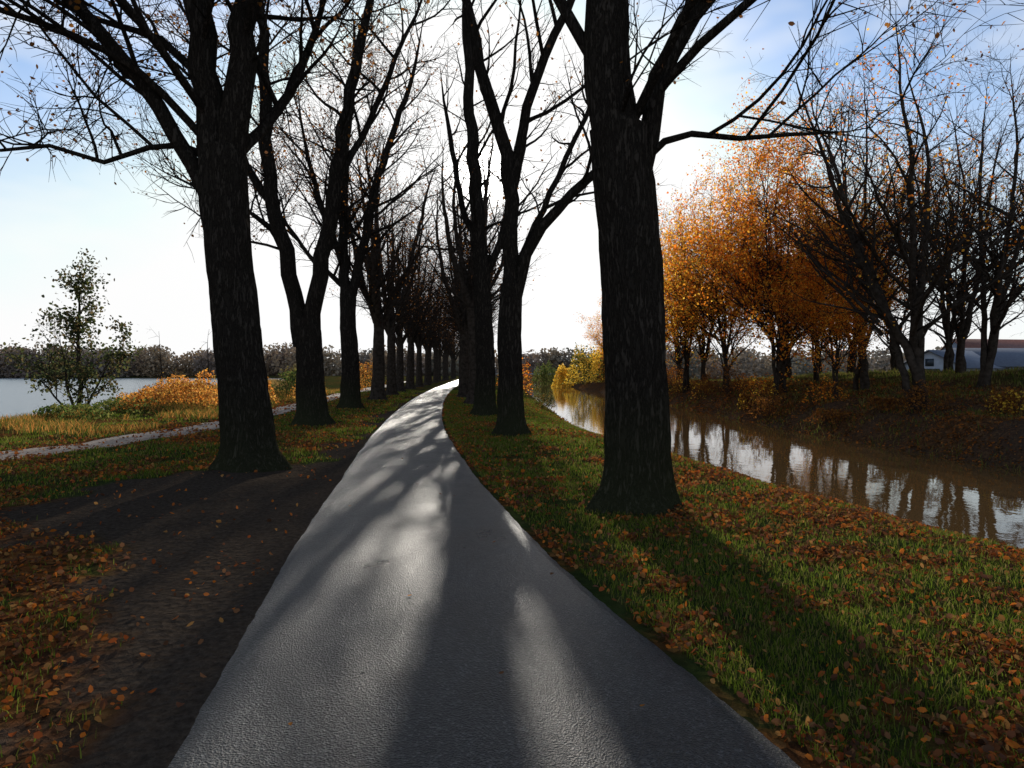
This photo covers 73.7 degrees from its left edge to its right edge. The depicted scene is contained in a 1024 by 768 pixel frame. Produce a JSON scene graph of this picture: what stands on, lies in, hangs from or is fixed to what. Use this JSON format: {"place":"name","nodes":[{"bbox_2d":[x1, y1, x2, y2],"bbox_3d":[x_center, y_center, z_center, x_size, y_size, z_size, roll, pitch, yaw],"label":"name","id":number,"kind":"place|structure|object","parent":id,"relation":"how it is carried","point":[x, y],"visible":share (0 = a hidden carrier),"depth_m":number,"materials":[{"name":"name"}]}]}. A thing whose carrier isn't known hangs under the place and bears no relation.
{"place":"outdoors","nodes":[
{"label":"outdoors","id":0,"kind":"place"},
{"bbox_2d":[0,378,293,417],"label":"lake water","id":1,"kind":"structure","parent":0,"point":[16,397],"depth_m":78.59,"materials":[{"name":"grey liquid"}]},
{"bbox_2d":[0,381,405,459],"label":"gravel path","id":2,"kind":"structure","parent":0,"point":[120,439],"depth_m":16.23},
{"bbox_2d":[168,379,800,767],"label":"asphalt path","id":3,"kind":"structure","parent":0,"point":[349,652],"depth_m":3.73,"materials":[{"name":"asphalt"}]},
{"bbox_2d":[288,420,702,724],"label":"fallen leaves","id":4,"kind":"object","parent":3,"relation":"on","point":[291,723],"visible":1,"depth_m":3.64,"materials":[{"name":"orange plant"}]},
{"bbox_2d":[0,367,1023,767],"bbox_3d":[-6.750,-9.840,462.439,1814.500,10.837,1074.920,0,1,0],"label":"ground","id":5,"kind":"structure","parent":0,"point":[136,729],"depth_m":5.32,"materials":[{"name":"plant"}]},
{"bbox_2d":[26,401,118,420],"bbox_3d":[-15.513,0.989,23.989,2.978,0.708,2.969,0,1,0],"label":"shrub","id":6,"kind":"object","parent":5,"relation":"on","point":[54,407],"visible":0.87,"depth_m":23.72,"materials":[{"name":"green plant"}]},
{"bbox_2d":[0,248,148,405],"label":"alder tree","id":7,"kind":"object","parent":5,"relation":"on","point":[78,327],"visible":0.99,"depth_m":33.67,"materials":[{"name":"green plant"}]},
{"bbox_2d":[46,401,115,413],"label":"shrub","id":8,"kind":"object","parent":5,"relation":"on","point":[96,405],"visible":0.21,"depth_m":26.79,"materials":[{"name":"green plant"}]},
{"bbox_2d":[76,398,125,409],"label":"shrub","id":9,"kind":"object","parent":5,"relation":"on","point":[99,403],"visible":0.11,"depth_m":29.96,"materials":[{"name":"green plant"}]},
{"bbox_2d":[96,397,169,414],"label":"shrub","id":10,"kind":"object","parent":5,"relation":"on","point":[115,405],"visible":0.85,"depth_m":26.86,"materials":[{"name":"green plant"}]},
{"bbox_2d":[110,386,168,411],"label":"shrub","id":11,"kind":"object","parent":5,"relation":"on","point":[150,391],"visible":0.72,"depth_m":29.00,"materials":[{"name":"brown plant"}]},
{"bbox_2d":[149,329,161,383],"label":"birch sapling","id":12,"kind":"object","parent":5,"relation":"on","point":[160,375],"visible":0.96,"depth_m":39.96,"materials":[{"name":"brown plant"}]},
{"bbox_2d":[133,377,195,402],"bbox_3d":[-16.775,0.368,32.997,3.366,1.572,3.378,0,1,0],"label":"shrub","id":13,"kind":"object","parent":5,"relation":"on","point":[161,389],"visible":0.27,"depth_m":32.42,"materials":[{"name":"brown plant"}]},
{"bbox_2d":[0,389,339,437],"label":"meadow grass","id":14,"kind":"structure","parent":5,"relation":"on","point":[179,410],"depth_m":21.30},
{"bbox_2d":[154,374,206,391],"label":"shrub","id":15,"kind":"object","parent":5,"relation":"on","point":[162,382],"visible":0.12,"depth_m":35.92,"materials":[{"name":"brown plant"}]},
{"bbox_2d":[160,368,217,404],"bbox_3d":[-14.416,0.261,30.840,3.142,2.002,3.300,0,1,0],"label":"shrub","id":16,"kind":"object","parent":5,"relation":"on","point":[186,385],"visible":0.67,"depth_m":30.69,"materials":[{"name":"brown plant"}]},
{"bbox_2d":[100,379,291,402],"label":"reeds","id":17,"kind":"object","parent":5,"relation":"on","point":[273,381],"visible":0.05,"depth_m":43.10,"materials":[{"name":"orange plant"}]},
{"bbox_2d":[188,387,218,407],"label":"shrub","id":18,"kind":"object","parent":5,"relation":"on","point":[203,395],"visible":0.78,"depth_m":28.94,"materials":[{"name":"brown plant"}]},
{"bbox_2d":[0,0,429,472],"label":"linden tree","id":19,"kind":"object","parent":5,"relation":"on","point":[226,141],"visible":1,"depth_m":11.21,"materials":[{"name":"brown plant"}]},
{"bbox_2d":[0,342,458,377],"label":"distant trees","id":20,"kind":"object","parent":5,"relation":"on","point":[146,364],"visible":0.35,"depth_m":283.46,"materials":[{"name":"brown plant"}]},
{"bbox_2d":[61,0,489,426],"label":"linden tree","id":21,"kind":"object","parent":5,"relation":"on","point":[310,390],"visible":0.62,"depth_m":20.78,"materials":[{"name":"brown plant"}]},
{"bbox_2d":[268,367,285,403],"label":"shrub","id":22,"kind":"object","parent":5,"relation":"on","point":[269,389],"visible":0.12,"depth_m":35.23,"materials":[{"name":"brown plant"}]},
{"bbox_2d":[270,364,328,391],"bbox_3d":[-16.912,-0.565,53.887,4.610,2.861,3.662,0,1,0],"label":"shrub","id":23,"kind":"object","parent":5,"relation":"on","point":[284,376],"visible":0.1,"depth_m":53.38,"materials":[{"name":"brown plant"}]},
{"bbox_2d":[270,362,334,394],"bbox_3d":[-14.875,-0.564,47.808,4.157,3.086,4.750,1,1,34],"label":"shrub","id":24,"kind":"object","parent":5,"relation":"on","point":[290,379],"visible":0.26,"depth_m":47.65,"materials":[{"name":"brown plant"}]},
{"bbox_2d":[142,0,465,408],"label":"linden tree","id":25,"kind":"object","parent":5,"relation":"on","point":[350,394],"visible":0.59,"depth_m":29.74,"materials":[{"name":"brown plant"}]},
{"bbox_2d":[359,359,386,390],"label":"shrub","id":26,"kind":"object","parent":5,"relation":"on","point":[363,370],"visible":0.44,"depth_m":59.91,"materials":[{"name":"brown plant"}]},
{"bbox_2d":[280,72,489,399],"bbox_3d":[-6.925,-8.175,38.705,11.530,18.556,12.270,0,1,8],"label":"linden tree","id":27,"kind":"object","parent":5,"relation":"on","point":[375,281],"visible":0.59,"depth_m":38.60,"materials":[{"name":"brown plant"}]},
{"bbox_2d":[326,167,451,394],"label":"linden tree","id":28,"kind":"object","parent":5,"relation":"on","point":[391,325],"visible":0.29,"depth_m":47.65,"materials":[{"name":"brown plant"}]},
{"bbox_2d":[357,193,448,391],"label":"linden tree","id":29,"kind":"object","parent":5,"relation":"on","point":[400,338],"visible":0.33,"depth_m":56.76,"materials":[{"name":"brown plant"}]},
{"bbox_2d":[370,240,454,386],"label":"linden tree","id":30,"kind":"object","parent":5,"relation":"on","point":[419,342],"visible":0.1,"depth_m":74.67,"materials":[{"name":"brown plant"}]},
{"bbox_2d":[380,206,452,388],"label":"linden tree","id":31,"kind":"object","parent":5,"relation":"on","point":[410,383],"visible":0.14,"depth_m":65.66,"materials":[{"name":"brown plant"}]},
{"bbox_2d":[413,260,451,383],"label":"linden tree","id":32,"kind":"object","parent":5,"relation":"on","point":[437,338],"visible":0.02,"depth_m":94.69,"materials":[{"name":"brown plant"}]},
{"bbox_2d":[411,256,454,384],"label":"linden tree","id":33,"kind":"object","parent":5,"relation":"on","point":[428,343],"visible":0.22,"depth_m":84.70,"materials":[{"name":"brown plant"}]},
{"bbox_2d":[429,275,453,382],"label":"linden tree","id":34,"kind":"object","parent":5,"relation":"on","point":[436,345],"visible":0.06,"depth_m":105.66,"materials":[{"name":"brown plant"}]},
{"bbox_2d":[431,291,456,380],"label":"linden tree","id":35,"kind":"object","parent":5,"relation":"on","point":[440,349],"visible":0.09,"depth_m":117.70,"materials":[{"name":"brown plant"}]},
{"bbox_2d":[432,303,458,380],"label":"linden tree","id":36,"kind":"object","parent":5,"relation":"on","point":[444,377],"visible":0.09,"depth_m":130.67,"materials":[{"name":"brown plant"}]},
{"bbox_2d":[441,325,458,379],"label":"linden tree","id":37,"kind":"object","parent":5,"relation":"on","point":[449,351],"visible":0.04,"depth_m":145.68,"materials":[{"name":"brown plant"}]},
{"bbox_2d":[449,333,458,378],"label":"linden tree","id":38,"kind":"object","parent":5,"relation":"on","point":[452,355],"visible":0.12,"depth_m":161.66,"materials":[{"name":"brown plant"}]},
{"bbox_2d":[454,341,458,377],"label":"linden tree","id":39,"kind":"object","parent":5,"relation":"on","point":[455,359],"visible":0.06,"depth_m":179.63,"materials":[{"name":"brown plant"}]},
{"bbox_2d":[421,211,499,327],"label":"linden tree","id":40,"kind":"object","parent":5,"relation":"on","point":[453,287],"visible":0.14,"depth_m":50.54,"materials":[{"name":"brown plant"}]},
{"bbox_2d":[426,209,502,337],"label":"linden tree","id":41,"kind":"object","parent":5,"relation":"on","point":[456,292],"visible":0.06,"depth_m":69.24,"materials":[{"name":"brown plant"}]},
{"bbox_2d":[432,238,499,335],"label":"linden tree","id":42,"kind":"object","parent":5,"relation":"on","point":[453,315],"visible":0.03,"depth_m":87.31,"materials":[{"name":"brown plant"}]},
{"bbox_2d":[399,82,541,404],"bbox_3d":[-2.480,-6.583,34.295,8.399,15.502,7.837,0,1,26],"label":"linden tree","id":43,"kind":"object","parent":5,"relation":"on","point":[466,287],"visible":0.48,"depth_m":33.67,"materials":[{"name":"brown plant"}]},
{"bbox_2d":[388,150,558,397],"bbox_3d":[-2.685,-6.744,41.682,8.748,15.610,9.913,1,1,37],"label":"linden tree","id":44,"kind":"object","parent":5,"relation":"on","point":[463,365],"visible":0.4,"depth_m":42.11,"materials":[{"name":"brown plant"}]},
{"bbox_2d":[409,178,545,327],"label":"linden tree","id":45,"kind":"object","parent":5,"relation":"on","point":[466,258],"visible":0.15,"depth_m":59.62,"materials":[{"name":"brown plant"}]},
{"bbox_2d":[428,236,526,338],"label":"linden tree","id":46,"kind":"object","parent":5,"relation":"on","point":[450,325],"visible":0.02,"depth_m":78.39,"materials":[{"name":"brown plant"}]},
{"bbox_2d":[394,0,581,416],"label":"linden tree","id":47,"kind":"object","parent":5,"relation":"on","point":[485,382],"visible":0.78,"depth_m":25.20,"materials":[{"name":"brown plant"}]},
{"bbox_2d":[0,390,1023,767],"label":"grass","id":48,"kind":"structure","parent":5,"relation":"on","point":[512,444],"depth_m":5.24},
{"bbox_2d":[0,393,1023,767],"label":"fallen leaves","id":49,"kind":"object","parent":5,"relation":"on","point":[948,725],"visible":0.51,"depth_m":5.66,"materials":[{"name":"orange plant"}]},
{"bbox_2d":[522,356,533,394],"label":"shrub","id":50,"kind":"object","parent":5,"relation":"on","point":[526,377],"visible":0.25,"depth_m":63.85,"materials":[{"name":"brown plant"}]},
{"bbox_2d":[523,360,558,383],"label":"shrub","id":51,"kind":"object","parent":5,"relation":"on","point":[543,375],"visible":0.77,"depth_m":149.17,"materials":[{"name":"green plant"}]},
{"bbox_2d":[527,384,559,409],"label":"shrub","id":52,"kind":"object","parent":5,"relation":"on","point":[545,401],"visible":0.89,"depth_m":43.87,"materials":[{"name":"green plant"}]},
{"bbox_2d":[548,363,579,386],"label":"shrub","id":53,"kind":"object","parent":5,"relation":"on","point":[561,371],"visible":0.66,"depth_m":120.98,"materials":[{"name":"yellow plant"}]},
{"bbox_2d":[561,342,600,384],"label":"shrub","id":54,"kind":"object","parent":5,"relation":"on","point":[578,362],"visible":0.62,"depth_m":107.14,"materials":[{"name":"yellow plant"}]},
{"bbox_2d":[579,347,604,382],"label":"shrub","id":55,"kind":"object","parent":5,"relation":"on","point":[595,361],"visible":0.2,"depth_m":97.50,"materials":[{"name":"yellow plant"}]},
{"bbox_2d":[584,346,604,381],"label":"shrub","id":56,"kind":"object","parent":5,"relation":"on","point":[602,372],"visible":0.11,"depth_m":92.32,"materials":[{"name":"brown plant"}]},
{"bbox_2d":[462,0,747,436],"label":"linden tree","id":57,"kind":"object","parent":5,"relation":"on","point":[511,419],"visible":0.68,"depth_m":17.27,"materials":[{"name":"brown plant"}]},
{"bbox_2d":[576,296,669,358],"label":"beech tree","id":58,"kind":"object","parent":5,"relation":"on","point":[598,339],"visible":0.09,"depth_m":80.04,"materials":[{"name":"brown plant"}]},
{"bbox_2d":[666,366,689,389],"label":"shrub","id":59,"kind":"object","parent":5,"relation":"on","point":[673,376],"visible":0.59,"depth_m":60.05,"materials":[{"name":"brown plant"}]},
{"bbox_2d":[670,377,695,392],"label":"shrub","id":60,"kind":"object","parent":5,"relation":"on","point":[678,384],"visible":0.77,"depth_m":54.29,"materials":[{"name":"brown plant"}]},
{"bbox_2d":[661,228,709,360],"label":"beech tree","id":61,"kind":"object","parent":5,"relation":"on","point":[666,328],"visible":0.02,"depth_m":65.39,"materials":[{"name":"brown plant"}]},
{"bbox_2d":[659,211,716,378],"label":"oak tree","id":62,"kind":"object","parent":5,"relation":"on","point":[679,358],"visible":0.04,"depth_m":73.85,"materials":[{"name":"brown plant"}]},
{"bbox_2d":[456,347,939,376],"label":"distant trees","id":63,"kind":"object","parent":5,"relation":"on","point":[545,357],"visible":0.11,"depth_m":315.48,"materials":[{"name":"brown plant"}]},
{"bbox_2d":[658,179,744,392],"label":"beech tree","id":64,"kind":"object","parent":5,"relation":"on","point":[684,342],"visible":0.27,"depth_m":53.06,"materials":[{"name":"brown plant"}]},
{"bbox_2d":[691,380,717,400],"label":"shrub","id":65,"kind":"object","parent":5,"relation":"on","point":[698,386],"visible":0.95,"depth_m":48.86,"materials":[{"name":"brown plant"}]},
{"bbox_2d":[696,372,720,390],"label":"shrub","id":66,"kind":"object","parent":5,"relation":"on","point":[712,385],"visible":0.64,"depth_m":50.39,"materials":[{"name":"brown plant"}]},
{"bbox_2d":[695,370,721,390],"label":"shrub","id":67,"kind":"object","parent":5,"relation":"on","point":[707,376],"visible":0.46,"depth_m":52.25,"materials":[{"name":"brown plant"}]},
{"bbox_2d":[664,174,759,382],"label":"oak tree","id":68,"kind":"object","parent":5,"relation":"on","point":[701,351],"visible":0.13,"depth_m":59.71,"materials":[{"name":"brown plant"}]},
{"bbox_2d":[659,141,778,392],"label":"beech tree","id":69,"kind":"object","parent":5,"relation":"on","point":[724,345],"visible":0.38,"depth_m":46.52,"materials":[{"name":"brown plant"}]},
{"bbox_2d":[713,363,748,396],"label":"shrub","id":70,"kind":"object","parent":5,"relation":"on","point":[732,385],"visible":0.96,"depth_m":44.76,"materials":[{"name":"brown plant"}]},
{"bbox_2d":[736,393,756,409],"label":"shrub","id":71,"kind":"object","parent":5,"relation":"on","point":[742,397],"visible":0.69,"depth_m":38.05,"materials":[{"name":"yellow plant"}]},
{"bbox_2d":[730,372,765,392],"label":"shrub","id":72,"kind":"object","parent":5,"relation":"on","point":[742,381],"visible":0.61,"depth_m":45.48,"materials":[{"name":"brown plant"}]},
{"bbox_2d":[743,374,773,394],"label":"shrub","id":73,"kind":"object","parent":5,"relation":"on","point":[753,382],"visible":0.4,"depth_m":42.24,"materials":[{"name":"brown plant"}]},
{"bbox_2d":[743,376,789,414],"bbox_3d":[13.404,0.575,36.166,2.411,2.204,2.891,1,1,39],"label":"shrub","id":74,"kind":"object","parent":5,"relation":"on","point":[765,389],"visible":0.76,"depth_m":35.98,"materials":[{"name":"brown plant"}]},
{"bbox_2d":[745,393,795,419],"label":"shrub","id":75,"kind":"object","parent":5,"relation":"on","point":[766,404],"visible":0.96,"depth_m":33.98,"materials":[{"name":"brown plant"}]},
{"bbox_2d":[762,380,785,396],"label":"shrub","id":76,"kind":"object","parent":5,"relation":"on","point":[780,386],"visible":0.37,"depth_m":39.71,"materials":[{"name":"brown plant"}]},
{"bbox_2d":[660,116,894,399],"bbox_3d":[14.081,-6.806,37.588,12.969,16.127,12.696,1,1,34],"label":"beech tree","id":77,"kind":"object","parent":5,"relation":"on","point":[761,321],"visible":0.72,"depth_m":36.58,"materials":[{"name":"brown plant"}]},
{"bbox_2d":[553,0,1023,516],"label":"linden tree","id":78,"kind":"object","parent":5,"relation":"on","point":[627,145],"visible":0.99,"depth_m":7.92,"materials":[{"name":"brown plant"}]},
{"bbox_2d":[687,132,908,379],"bbox_3d":[20.700,-9.001,50.401,15.822,18.030,11.418,0,1,8],"label":"tree","id":79,"kind":"object","parent":5,"relation":"on","point":[790,371],"visible":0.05,"depth_m":49.75,"materials":[{"name":"brown plant"}]},
{"bbox_2d":[660,83,938,393],"bbox_3d":[16.274,-8.345,40.581,14.577,18.644,14.472,0,1,11],"label":"beech tree","id":80,"kind":"object","parent":5,"relation":"on","point":[782,372],"visible":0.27,"depth_m":39.90,"materials":[{"name":"brown plant"}]},
{"bbox_2d":[666,343,941,378],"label":"distant trees","id":81,"kind":"object","parent":5,"relation":"on","point":[747,366],"visible":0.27,"depth_m":121.37,"materials":[{"name":"brown plant"}]},
{"bbox_2d":[729,180,907,381],"bbox_3d":[19.158,-6.690,44.389,11.023,13.708,10.792,0,1,9],"label":"beech tree","id":82,"kind":"object","parent":5,"relation":"on","point":[816,376],"visible":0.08,"depth_m":43.74,"materials":[{"name":"brown plant"}]},
{"bbox_2d":[801,374,852,405],"bbox_3d":[14.807,0.276,32.025,2.433,1.534,2.489,0,1,25],"label":"shrub","id":83,"kind":"object","parent":5,"relation":"on","point":[824,396],"visible":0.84,"depth_m":31.87,"materials":[{"name":"brown plant"}]},
{"bbox_2d":[803,408,853,425],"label":"shrub","id":84,"kind":"object","parent":5,"relation":"on","point":[817,412],"visible":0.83,"depth_m":28.47,"materials":[{"name":"brown plant"}]},
{"bbox_2d":[751,208,907,400],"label":"beech tree","id":85,"kind":"object","parent":5,"relation":"on","point":[831,326],"visible":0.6,"depth_m":32.31,"materials":[{"name":"brown plant"}]},
{"bbox_2d":[774,180,900,374],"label":"beech tree","id":86,"kind":"object","parent":5,"relation":"on","point":[820,361],"depth_m":57.96,"materials":[{"name":"brown plant"}]},
{"bbox_2d":[738,128,938,373],"bbox_3d":[23.671,-8.962,47.069,15.069,17.171,10.874,0,1,-21],"label":"tree","id":87,"kind":"object","parent":5,"relation":"on","point":[852,368],"visible":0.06,"depth_m":47.68,"materials":[{"name":"brown plant"}]},
{"bbox_2d":[668,378,1023,472],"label":"fallen leaves","id":88,"kind":"object","parent":5,"relation":"on","point":[963,413],"visible":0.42,"depth_m":27.56,"materials":[{"name":"brown plant"}]},
{"bbox_2d":[669,366,1023,471],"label":"grass","id":89,"kind":"structure","parent":5,"relation":"on","point":[952,374],"depth_m":32.25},
{"bbox_2d":[717,0,1023,409],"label":"oak tree","id":90,"kind":"object","parent":5,"relation":"on","point":[918,293],"visible":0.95,"depth_m":25.72,"materials":[{"name":"brown plant"}]},
{"bbox_2d":[721,20,1023,391],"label":"oak tree","id":91,"kind":"object","parent":5,"relation":"on","point":[861,373],"visible":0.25,"depth_m":34.74,"materials":[{"name":"brown plant"}]},
{"bbox_2d":[885,379,955,414],"bbox_3d":[15.036,0.497,25.058,2.199,1.361,2.280,0,1,17],"label":"shrub","id":92,"kind":"object","parent":5,"relation":"on","point":[926,406],"visible":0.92,"depth_m":24.79,"materials":[{"name":"brown plant"}]},
{"bbox_2d":[821,21,1023,387],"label":"oak tree","id":93,"kind":"object","parent":5,"relation":"on","point":[1002,303],"visible":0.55,"depth_m":28.92,"materials":[{"name":"brown plant"}]},
{"bbox_2d":[822,51,1023,372],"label":"oak tree","id":94,"kind":"object","parent":5,"relation":"on","point":[963,325],"visible":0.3,"depth_m":36.40,"materials":[{"name":"brown plant"}]},
{"bbox_2d":[868,176,985,370],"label":"oak tree","id":95,"kind":"object","parent":5,"relation":"on","point":[893,361],"visible":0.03,"depth_m":51.95,"materials":[{"name":"brown plant"}]},
{"bbox_2d":[873,103,1023,370],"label":"oak tree","id":96,"kind":"object","parent":5,"relation":"on","point":[948,359],"visible":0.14,"depth_m":43.61,"materials":[{"name":"brown plant"}]},
{"bbox_2d":[905,352,1001,370],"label":"walls","id":97,"kind":"structure","parent":5,"relation":"on","point":[938,362],"depth_m":81.31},
{"bbox_2d":[925,359,933,365],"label":"gable window","id":98,"kind":"structure","parent":97,"relation":"attached to","point":[929,362],"depth_m":81.78,"materials":[{"name":"black glass"}]},
{"bbox_2d":[904,350,1008,368],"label":"building","id":99,"kind":"structure","parent":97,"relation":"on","point":[972,358],"depth_m":81.58,"materials":[{"name":"metal"}]},
{"bbox_2d":[942,114,1023,335],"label":"oak tree","id":100,"kind":"object","parent":5,"relation":"on","point":[1021,300],"visible":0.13,"depth_m":42.41,"materials":[{"name":"brown plant"}]},
{"bbox_2d":[974,387,1023,415],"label":"shrub","id":101,"kind":"object","parent":5,"relation":"on","point":[1002,402],"visible":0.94,"depth_m":22.43,"materials":[{"name":"yellow plant"}]},
{"bbox_2d":[0,0,1023,365],"label":"sky","id":102,"kind":"structure","parent":0,"point":[158,286],"materials":[{"name":"blue"}]},
{"bbox_2d":[523,379,1023,548],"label":"canal water","id":103,"kind":"structure","parent":0,"point":[982,501],"depth_m":18.22,"materials":[{"name":"brown liquid"}]},
{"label":"walls","id":104,"kind":"object","parent":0,"visible":0},
{"bbox_2d":[953,348,1023,366],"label":"roof","id":105,"kind":"structure","parent":104,"relation":"on","point":[1009,357],"depth_m":84.85,"materials":[{"name":"metal"}]},
{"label":"walls","id":106,"kind":"object","parent":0,"visible":0},
{"bbox_2d":[940,339,1023,349],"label":"roof","id":107,"kind":"structure","parent":106,"relation":"on","point":[1002,343],"depth_m":110.50,"materials":[{"name":"tile"}]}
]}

